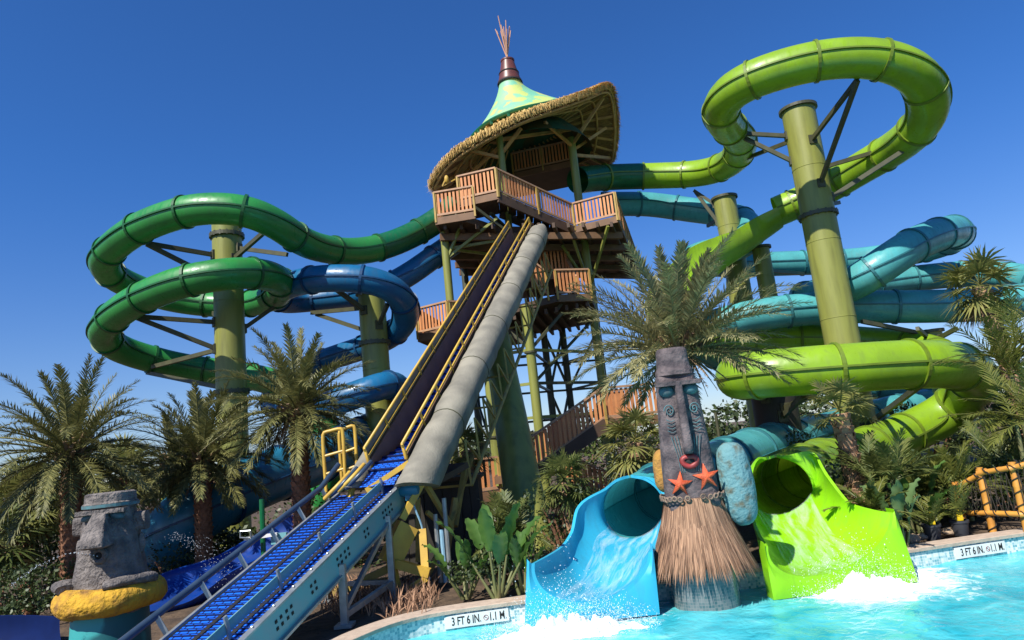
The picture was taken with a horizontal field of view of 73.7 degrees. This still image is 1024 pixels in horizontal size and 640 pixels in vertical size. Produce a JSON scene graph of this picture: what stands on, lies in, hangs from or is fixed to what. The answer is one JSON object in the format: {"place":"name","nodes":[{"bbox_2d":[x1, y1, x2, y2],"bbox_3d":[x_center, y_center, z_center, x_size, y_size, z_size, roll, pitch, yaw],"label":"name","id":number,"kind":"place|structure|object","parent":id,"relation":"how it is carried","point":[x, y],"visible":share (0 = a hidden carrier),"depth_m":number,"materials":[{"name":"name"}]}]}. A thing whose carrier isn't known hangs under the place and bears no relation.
{"place":"outdoors","nodes":[
{"label":"outdoors","id":0,"kind":"place"},
{"bbox_2d":[168,532,241,587],"bbox_3d":[-5.930,4.916,13.687,2.178,1.431,0.985,-13,-13,35],"label":"water spray","id":1,"kind":"object","parent":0,"point":[197,546],"visible":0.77,"depth_m":13.87,"materials":[{"name":"white liquid"}]},
{"bbox_2d":[0,0,1023,489],"label":"sky","id":2,"kind":"structure","parent":0,"point":[338,116],"materials":[{"name":"blue"}]},
{"bbox_2d":[1,402,1023,639],"bbox_3d":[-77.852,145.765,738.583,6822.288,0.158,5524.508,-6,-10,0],"label":"ground","id":3,"kind":"structure","parent":0,"point":[313,625],"depth_m":13.33,"materials":[{"name":"soil"}]},
{"bbox_2d":[0,496,50,588],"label":"fan palm","id":4,"kind":"object","parent":3,"relation":"on","point":[10,558],"visible":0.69,"depth_m":16.49,"materials":[{"name":"green plant"}]},
{"bbox_2d":[0,562,55,614],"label":"shrub","id":5,"kind":"object","parent":3,"relation":"on","point":[13,608],"visible":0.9,"depth_m":13.43,"materials":[{"name":"green plant"}]},
{"bbox_2d":[0,453,60,595],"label":"fan palm","id":6,"kind":"object","parent":3,"relation":"on","point":[41,522],"visible":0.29,"depth_m":18.19,"materials":[{"name":"green plant"}]},
{"bbox_2d":[0,615,60,639],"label":"blue trough","id":7,"kind":"object","parent":3,"relation":"on","point":[27,627],"visible":0.94,"depth_m":12.10,"materials":[{"name":"blue plastic"}]},
{"bbox_2d":[1,516,59,591],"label":"shrub","id":8,"kind":"object","parent":3,"relation":"on","point":[53,546],"visible":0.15,"depth_m":18.49,"materials":[{"name":"green plant"}]},
{"bbox_2d":[1,495,59,576],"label":"shrub","id":9,"kind":"object","parent":3,"relation":"on","point":[39,543],"visible":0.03,"depth_m":23.58,"materials":[{"name":"green plant"}]},
{"bbox_2d":[0,557,75,614],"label":"shrub","id":10,"kind":"object","parent":3,"relation":"on","point":[26,587],"visible":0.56,"depth_m":14.33,"materials":[{"name":"green plant"}]},
{"bbox_2d":[44,474,138,545],"bbox_3d":[-13.782,6.715,23.369,4.671,3.391,3.908,-6,-10,0],"label":"shrub","id":11,"kind":"object","parent":3,"relation":"on","point":[58,515],"visible":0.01,"depth_m":22.64,"materials":[{"name":"green plant"}]},
{"bbox_2d":[0,352,187,580],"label":"date palm","id":12,"kind":"object","parent":3,"relation":"on","point":[67,448],"visible":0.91,"depth_m":14.93,"materials":[{"name":"green plant"}]},
{"bbox_2d":[50,489,167,639],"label":"stone tiki","id":13,"kind":"object","parent":3,"relation":"on","point":[115,589],"visible":1,"depth_m":9.82,"materials":[{"name":"grey stone"}]},
{"bbox_2d":[83,432,161,510],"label":"fan palm","id":14,"kind":"object","parent":3,"relation":"on","point":[124,454],"visible":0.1,"depth_m":20.53,"materials":[{"name":"green plant"}]},
{"bbox_2d":[121,411,192,501],"bbox_3d":[-9.239,4.787,18.557,3.158,4.567,3.096,-6,-10,0],"label":"date palm","id":15,"kind":"object","parent":3,"relation":"on","point":[160,454],"visible":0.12,"depth_m":18.44,"materials":[{"name":"green plant"}]},
{"bbox_2d":[147,542,219,574],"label":"shrub","id":16,"kind":"object","parent":3,"relation":"on","point":[160,570],"visible":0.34,"depth_m":17.13,"materials":[{"name":"green plant"}]},
{"bbox_2d":[103,379,288,562],"bbox_3d":[-7.798,4.120,17.286,4.616,5.132,4.528,-6,-10,0],"label":"date palm","id":17,"kind":"object","parent":3,"relation":"on","point":[205,471],"visible":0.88,"depth_m":16.86,"materials":[{"name":"green plant"}]},
{"bbox_2d":[137,225,288,547],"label":"support column","id":18,"kind":"structure","parent":3,"relation":"on","point":[229,325],"depth_m":26.12,"materials":[{"name":"green metal"}]},
{"bbox_2d":[85,193,460,507],"bbox_3d":[-9.048,1.187,26.484,14.926,13.576,7.992,-6,-10,0],"label":"green tube slide","id":19,"kind":"object","parent":18,"relation":"attached to","point":[187,288],"visible":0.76,"depth_m":24.89,"materials":[{"name":"green plastic"}]},
{"bbox_2d":[213,525,259,556],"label":"shrub","id":20,"kind":"object","parent":3,"relation":"on","point":[230,539],"visible":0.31,"depth_m":19.99,"materials":[{"name":"green plant"}]},
{"bbox_2d":[240,499,287,554],"bbox_3d":[-4.760,4.463,13.172,0.842,1.957,0.367,-6,-10,0],"label":"spray post","id":21,"kind":"object","parent":3,"relation":"on","point":[280,536],"visible":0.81,"depth_m":13.28,"materials":[{"name":"green paint"}]},
{"bbox_2d":[118,463,430,639],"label":"conveyor","id":22,"kind":"object","parent":3,"relation":"on","point":[283,587],"visible":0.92,"depth_m":10.80,"materials":[{"name":"metal"}]},
{"bbox_2d":[196,322,382,528],"bbox_3d":[-5.343,3.238,16.944,4.477,6.233,4.944,-6,-10,0],"label":"date palm","id":23,"kind":"object","parent":3,"relation":"on","point":[297,395],"visible":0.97,"depth_m":16.52,"materials":[{"name":"green plant"}]},
{"bbox_2d":[236,483,361,535],"bbox_3d":[-7.514,6.689,22.937,6.138,2.090,4.748,-6,-10,0],"label":"shrub","id":24,"kind":"object","parent":3,"relation":"on","point":[279,509],"visible":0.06,"depth_m":23.76,"materials":[{"name":"green plant"}]},
{"bbox_2d":[310,292,396,525],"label":"support column","id":25,"kind":"structure","parent":3,"relation":"on","point":[374,343],"depth_m":27.16,"materials":[{"name":"green metal"}]},
{"bbox_2d":[141,239,462,614],"bbox_3d":[-6.133,1.158,22.231,9.697,13.381,18.055,-6,-10,0],"label":"blue tube slide","id":26,"kind":"object","parent":25,"relation":"attached to","point":[317,287],"visible":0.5,"depth_m":25.15,"materials":[{"name":"blue plastic"}]},
{"bbox_2d":[353,548,382,570],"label":"shrub","id":27,"kind":"object","parent":3,"relation":"on","point":[364,559],"visible":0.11,"depth_m":16.99,"materials":[{"name":"green plant"}]},
{"bbox_2d":[353,536,385,566],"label":"shrub","id":28,"kind":"object","parent":3,"relation":"on","point":[384,539],"visible":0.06,"depth_m":17.76,"materials":[{"name":"green plant"}]},
{"bbox_2d":[315,570,446,618],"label":"dry grass","id":29,"kind":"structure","parent":3,"relation":"on","point":[411,597],"depth_m":12.10,"materials":[{"name":"plant"}]},
{"bbox_2d":[348,448,490,470],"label":"distant tree","id":30,"kind":"object","parent":3,"relation":"on","point":[489,463],"visible":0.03,"depth_m":66.69,"materials":[{"name":"green plant"}]},
{"bbox_2d":[323,217,552,597],"bbox_3d":[-0.896,0.615,20.458,2.639,11.585,14.576,-9,-11,18],"label":"conveyor","id":31,"kind":"object","parent":3,"relation":"on","point":[417,433],"visible":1,"depth_m":16.17,"materials":[{"name":"grey metal"}]},
{"bbox_2d":[321,424,357,491],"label":"access gate","id":32,"kind":"structure","parent":31,"relation":"attached to","point":[341,452],"depth_m":14.85,"materials":[{"name":"yellow metal"}]},
{"bbox_2d":[397,472,484,564],"bbox_3d":[-1.665,4.873,16.734,2.100,1.990,1.600,-6,-10,0],"label":"pump enclosure","id":33,"kind":"object","parent":3,"relation":"on","point":[471,505],"visible":0.19,"depth_m":16.07,"materials":[{"name":"brown metal"}]},
{"bbox_2d":[422,539,488,599],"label":"banana plant","id":34,"kind":"object","parent":3,"relation":"on","point":[463,558],"visible":0.69,"depth_m":11.90,"materials":[{"name":"green plant"}]},
{"bbox_2d":[450,419,496,478],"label":"fan palm","id":35,"kind":"object","parent":3,"relation":"on","point":[469,435],"visible":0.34,"depth_m":18.58,"materials":[{"name":"green plant"}]},
{"bbox_2d":[435,501,550,598],"bbox_3d":[-0.161,3.953,11.790,1.998,1.648,1.603,-15,-14,42],"label":"banana plant","id":36,"kind":"object","parent":3,"relation":"on","point":[481,534],"visible":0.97,"depth_m":11.49,"materials":[{"name":"green plant"}]},
{"bbox_2d":[442,545,544,588],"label":"shrub","id":37,"kind":"object","parent":3,"relation":"on","point":[469,571],"visible":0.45,"depth_m":11.93,"materials":[{"name":"green plant"}]},
{"bbox_2d":[470,430,548,472],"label":"distant tree","id":38,"kind":"object","parent":3,"relation":"on","point":[490,446],"visible":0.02,"depth_m":70.42,"materials":[{"name":"green plant"}]},
{"bbox_2d":[468,489,556,556],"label":"feather palm","id":39,"kind":"object","parent":3,"relation":"on","point":[500,505],"visible":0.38,"depth_m":14.16,"materials":[{"name":"green plant"}]},
{"bbox_2d":[495,520,544,594],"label":"banana plant","id":40,"kind":"object","parent":3,"relation":"on","point":[515,548],"visible":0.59,"depth_m":11.65,"materials":[{"name":"green plant"}]},
{"bbox_2d":[488,332,554,552],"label":"support column","id":41,"kind":"structure","parent":3,"relation":"on","point":[517,459],"depth_m":18.33,"materials":[{"name":"green metal"}]},
{"bbox_2d":[416,16,638,501],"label":"slide tower","id":42,"kind":"structure","parent":3,"relation":"on","point":[522,140],"depth_m":31.61,"materials":[{"name":"brown paint"}]},
{"bbox_2d":[513,476,597,557],"bbox_3d":[1.022,4.259,14.379,1.744,1.836,1.721,-15,-14,41],"label":"shrub","id":43,"kind":"object","parent":3,"relation":"on","point":[562,539],"visible":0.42,"depth_m":14.35,"materials":[{"name":"green plant"}]},
{"bbox_2d":[476,383,657,519],"bbox_3d":[2.044,4.977,24.293,7.158,4.727,3.119,-4,-11,-12],"label":"timber stairway","id":44,"kind":"object","parent":3,"relation":"on","point":[561,433],"visible":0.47,"depth_m":23.23,"materials":[{"name":"brown wood"}]},
{"bbox_2d":[533,445,602,536],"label":"fan palm","id":45,"kind":"object","parent":3,"relation":"on","point":[557,464],"visible":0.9,"depth_m":14.62,"materials":[{"name":"green plant"}]},
{"bbox_2d":[545,474,598,534],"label":"shrub","id":46,"kind":"object","parent":3,"relation":"on","point":[561,505],"visible":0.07,"depth_m":14.94,"materials":[{"name":"green plant"}]},
{"bbox_2d":[547,409,658,460],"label":"distant tree","id":47,"kind":"object","parent":3,"relation":"on","point":[598,440],"visible":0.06,"depth_m":66.52,"materials":[{"name":"green plant"}]},
{"bbox_2d":[575,429,658,490],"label":"shrub","id":48,"kind":"object","parent":3,"relation":"on","point":[596,460],"visible":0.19,"depth_m":29.55,"materials":[{"name":"green plant"}]},
{"bbox_2d":[590,403,659,484],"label":"fan palm","id":49,"kind":"object","parent":3,"relation":"on","point":[634,454],"visible":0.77,"depth_m":18.85,"materials":[{"name":"green plant"}]},
{"bbox_2d":[604,427,714,477],"bbox_3d":[6.489,5.633,27.649,5.177,2.900,3.873,-11,-11,24],"label":"shrub","id":50,"kind":"object","parent":3,"relation":"on","point":[646,454],"visible":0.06,"depth_m":27.49,"materials":[{"name":"green plant"}]},
{"bbox_2d":[330,528,1023,639],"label":"pool wall","id":51,"kind":"structure","parent":3,"relation":"on","point":[409,625],"depth_m":11.23,"materials":[{"name":"tile"}]},
{"bbox_2d":[444,608,508,629],"bbox_3d":[-0.569,4.823,11.022,1.040,0.190,0.020,-4,-10,-8],"label":"depth sign","id":52,"kind":"object","parent":51,"relation":"attached to","point":[466,620],"visible":0.98,"depth_m":11.02,"materials":[{"name":"white paint"}]},
{"bbox_2d":[954,541,1006,558],"bbox_3d":[8.341,4.093,12.152,1.040,0.190,0.020,-4,-10,-10],"label":"depth sign","id":53,"kind":"object","parent":51,"relation":"attached to","point":[980,549],"visible":1,"depth_m":12.15,"materials":[{"name":"white paint"}]},
{"bbox_2d":[548,227,812,409],"bbox_3d":[3.614,1.676,14.083,5.408,6.480,5.329,-13,-12,32],"label":"date palm","id":54,"kind":"object","parent":3,"relation":"on","point":[674,322],"visible":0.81,"depth_m":13.67,"materials":[{"name":"green plant"}]},
{"bbox_2d":[633,407,748,440],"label":"distant tree","id":55,"kind":"object","parent":3,"relation":"on","point":[707,420],"visible":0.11,"depth_m":71.43,"materials":[{"name":"green plant"}]},
{"bbox_2d":[714,412,720,436],"bbox_3d":[8.971,5.458,29.334,0.129,2.964,0.129,-2,-11,-22],"label":"mast","id":56,"kind":"object","parent":3,"relation":"on","point":[717,424],"visible":0.43,"depth_m":29.46,"materials":[{"name":"green metal"}]},
{"bbox_2d":[693,189,754,426],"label":"support column","id":57,"kind":"structure","parent":3,"relation":"on","point":[725,216],"depth_m":34.27,"materials":[{"name":"green metal"}]},
{"bbox_2d":[706,398,820,437],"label":"distant tree","id":58,"kind":"object","parent":3,"relation":"on","point":[735,405],"visible":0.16,"depth_m":68.21,"materials":[{"name":"green plant"}]},
{"bbox_2d":[751,244,804,297],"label":"support column","id":59,"kind":"structure","parent":3,"relation":"on","point":[768,271],"depth_m":32.45,"materials":[{"name":"green metal"}]},
{"bbox_2d":[751,395,818,430],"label":"support column","id":60,"kind":"structure","parent":3,"relation":"on","point":[784,410],"depth_m":22.23,"materials":[{"name":"metal"}]},
{"bbox_2d":[567,37,1001,599],"bbox_3d":[10.335,-2.512,24.227,13.898,17.074,24.388,-6,-10,0],"label":"lime tube slide","id":61,"kind":"object","parent":60,"relation":"on","point":[796,528],"visible":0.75,"depth_m":22.26,"materials":[{"name":"green plastic"}]},
{"bbox_2d":[785,429,814,444],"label":"shrub","id":62,"kind":"object","parent":3,"relation":"on","point":[802,435],"visible":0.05,"depth_m":20.67,"materials":[{"name":"green plant"}]},
{"bbox_2d":[798,400,833,416],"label":"distant tree","id":63,"kind":"object","parent":3,"relation":"on","point":[827,407],"visible":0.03,"depth_m":61.02,"materials":[{"name":"green plant"}]},
{"bbox_2d":[743,79,919,428],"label":"support column","id":64,"kind":"structure","parent":3,"relation":"on","point":[810,165],"depth_m":26.70,"materials":[{"name":"green metal"}]},
{"bbox_2d":[525,191,1023,626],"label":"teal tube slide","id":65,"kind":"object","parent":64,"relation":"on","point":[891,282],"visible":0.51,"depth_m":26.39,"materials":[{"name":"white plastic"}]},
{"bbox_2d":[800,376,890,503],"bbox_3d":[7.071,2.849,14.173,1.852,3.510,1.772,-6,-10,0],"label":"fan palm","id":66,"kind":"object","parent":3,"relation":"on","point":[843,430],"visible":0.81,"depth_m":14.13,"materials":[{"name":"green plant"}]},
{"bbox_2d":[821,475,923,530],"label":"feather palm","id":67,"kind":"object","parent":3,"relation":"on","point":[870,500],"visible":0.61,"depth_m":12.24,"materials":[{"name":"green plant"}]},
{"bbox_2d":[811,426,947,534],"bbox_3d":[7.415,3.172,13.463,2.312,2.100,1.965,-4,-11,-12],"label":"feather palm","id":68,"kind":"object","parent":3,"relation":"on","point":[873,465],"visible":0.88,"depth_m":13.31,"materials":[{"name":"green plant"}]},
{"bbox_2d":[823,445,938,521],"bbox_3d":[8.468,3.714,15.418,2.442,1.808,1.998,-15,-13,40],"label":"shrub","id":69,"kind":"object","parent":3,"relation":"on","point":[842,473],"visible":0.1,"depth_m":15.61,"materials":[{"name":"green plant"}]},
{"bbox_2d":[859,478,920,547],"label":"banana plant","id":70,"kind":"object","parent":3,"relation":"on","point":[897,502],"visible":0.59,"depth_m":12.14,"materials":[{"name":"green plant"}]},
{"bbox_2d":[905,533,920,543],"bbox_3d":[7.403,4.077,12.662,0.340,0.219,0.290,-6,-10,0],"label":"bank rock","id":71,"kind":"object","parent":3,"relation":"on","point":[914,538],"visible":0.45,"depth_m":12.55,"materials":[{"name":"grey stone"}]},
{"bbox_2d":[860,319,970,461],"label":"support column","id":72,"kind":"structure","parent":3,"relation":"on","point":[933,331],"depth_m":27.50,"materials":[{"name":"green metal"}]},
{"bbox_2d":[917,533,927,539],"bbox_3d":[7.685,4.062,12.814,0.205,0.136,0.199,0,-12,-28],"label":"bank rock","id":73,"kind":"object","parent":3,"relation":"on","point":[923,536],"visible":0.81,"depth_m":12.74,"materials":[{"name":"grey stone"}]},
{"bbox_2d":[887,460,959,533],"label":"banana plant","id":74,"kind":"object","parent":3,"relation":"on","point":[905,484],"visible":0.45,"depth_m":13.30,"materials":[{"name":"green plant"}]},
{"bbox_2d":[884,447,971,522],"bbox_3d":[8.602,3.459,14.421,1.934,1.656,1.796,1,-12,-33],"label":"feather palm","id":75,"kind":"object","parent":3,"relation":"on","point":[912,478],"visible":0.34,"depth_m":14.07,"materials":[{"name":"green plant"}]},
{"bbox_2d":[903,486,961,540],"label":"potted plant","id":76,"kind":"object","parent":3,"relation":"on","point":[931,528],"visible":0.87,"depth_m":12.76,"materials":[{"name":"green plant"}]},
{"bbox_2d":[881,401,986,460],"bbox_3d":[16.260,4.394,26.340,4.378,2.729,3.741,-6,-10,0],"label":"shrub","id":77,"kind":"object","parent":3,"relation":"on","point":[956,439],"visible":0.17,"depth_m":25.63,"materials":[{"name":"green plant"}]},
{"bbox_2d":[865,453,1016,518],"bbox_3d":[9.356,3.794,15.488,2.987,1.486,3.304,-6,-10,0],"label":"shrub","id":78,"kind":"object","parent":3,"relation":"on","point":[994,498],"visible":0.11,"depth_m":14.35,"materials":[{"name":"green plant"}]},
{"bbox_2d":[914,479,974,535],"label":"potted plant","id":79,"kind":"object","parent":3,"relation":"on","point":[959,525],"visible":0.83,"depth_m":12.87,"materials":[{"name":"green plant"}]},
{"bbox_2d":[941,527,953,535],"bbox_3d":[8.360,4.047,13.059,0.286,0.186,0.256,-12,-12,31],"label":"bank rock","id":80,"kind":"object","parent":3,"relation":"on","point":[947,531],"visible":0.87,"depth_m":12.99,"materials":[{"name":"beige stone"}]},
{"bbox_2d":[912,439,1015,520],"bbox_3d":[9.213,3.286,13.848,2.347,1.645,1.896,1,-13,-34],"label":"feather palm","id":81,"kind":"object","parent":3,"relation":"on","point":[949,465],"visible":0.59,"depth_m":14.04,"materials":[{"name":"green plant"}]},
{"bbox_2d":[930,245,1023,437],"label":"fan palm","id":82,"kind":"object","parent":3,"relation":"on","point":[979,263],"visible":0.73,"depth_m":18.43,"materials":[{"name":"green plant"}]},
{"bbox_2d":[933,286,1023,435],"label":"feather palm","id":83,"kind":"object","parent":3,"relation":"on","point":[1010,355],"visible":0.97,"depth_m":15.65,"materials":[{"name":"green plant"}]},
{"bbox_2d":[933,449,1023,517],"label":"shrub","id":84,"kind":"object","parent":3,"relation":"on","point":[1000,459],"visible":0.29,"depth_m":14.51,"materials":[{"name":"green plant"}]},
{"bbox_2d":[934,356,1023,477],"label":"feather palm","id":85,"kind":"object","parent":3,"relation":"on","point":[1019,410],"visible":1,"depth_m":14.41,"materials":[{"name":"green plant"}]},
{"bbox_2d":[935,413,1023,505],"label":"feather palm","id":86,"kind":"object","parent":3,"relation":"on","point":[983,445],"visible":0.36,"depth_m":15.55,"materials":[{"name":"green plant"}]},
{"bbox_2d":[949,459,1023,532],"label":"bamboo fence","id":87,"kind":"object","parent":3,"relation":"on","point":[988,511],"visible":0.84,"depth_m":12.84,"materials":[{"name":"wood"}]},
{"bbox_2d":[976,393,1009,424],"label":"distant tree","id":88,"kind":"object","parent":3,"relation":"on","point":[988,410],"visible":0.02,"depth_m":59.54,"materials":[{"name":"green plant"}]},
{"bbox_2d":[984,383,1023,461],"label":"shrub","id":89,"kind":"object","parent":3,"relation":"on","point":[994,406],"visible":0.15,"depth_m":21.01,"materials":[{"name":"green plant"}]},
{"bbox_2d":[408,550,1023,639],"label":"pool water","id":90,"kind":"structure","parent":0,"point":[978,598],"depth_m":9.71,"materials":[{"name":"liquid"}]},
{"bbox_2d":[477,546,661,639],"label":"splash foam","id":91,"kind":"object","parent":90,"relation":"on","point":[573,626],"visible":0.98,"depth_m":9.96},
{"bbox_2d":[654,347,761,610],"bbox_3d":[2.934,2.758,11.246,1.830,4.620,1.577,-6,-10,0],"label":"stone totem","id":92,"kind":"object","parent":90,"relation":"in","point":[702,552],"visible":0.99,"depth_m":10.85,"materials":[{"name":"grey stone"}]},
{"bbox_2d":[653,449,663,491],"bbox_3d":[2.637,2.620,11.877,0.344,0.728,0.408,-6,-10,0],"label":"standing stone","id":93,"kind":"object","parent":92,"relation":"on","point":[657,471],"visible":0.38,"depth_m":11.76,"materials":[{"name":"yellow stone"}]},
{"bbox_2d":[715,442,757,525],"bbox_3d":[3.668,2.662,11.138,0.584,1.327,0.489,-6,-10,0],"label":"standing stone","id":94,"kind":"object","parent":92,"relation":"on","point":[735,478],"visible":0.96,"depth_m":10.96,"materials":[{"name":"blue stone"}]},
{"bbox_2d":[793,527,943,601],"bbox_3d":[5.517,3.754,10.976,2.518,1.184,1.450,-6,-10,0],"label":"splash foam","id":95,"kind":"object","parent":90,"relation":"on","point":[856,585],"visible":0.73,"depth_m":10.62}
]}

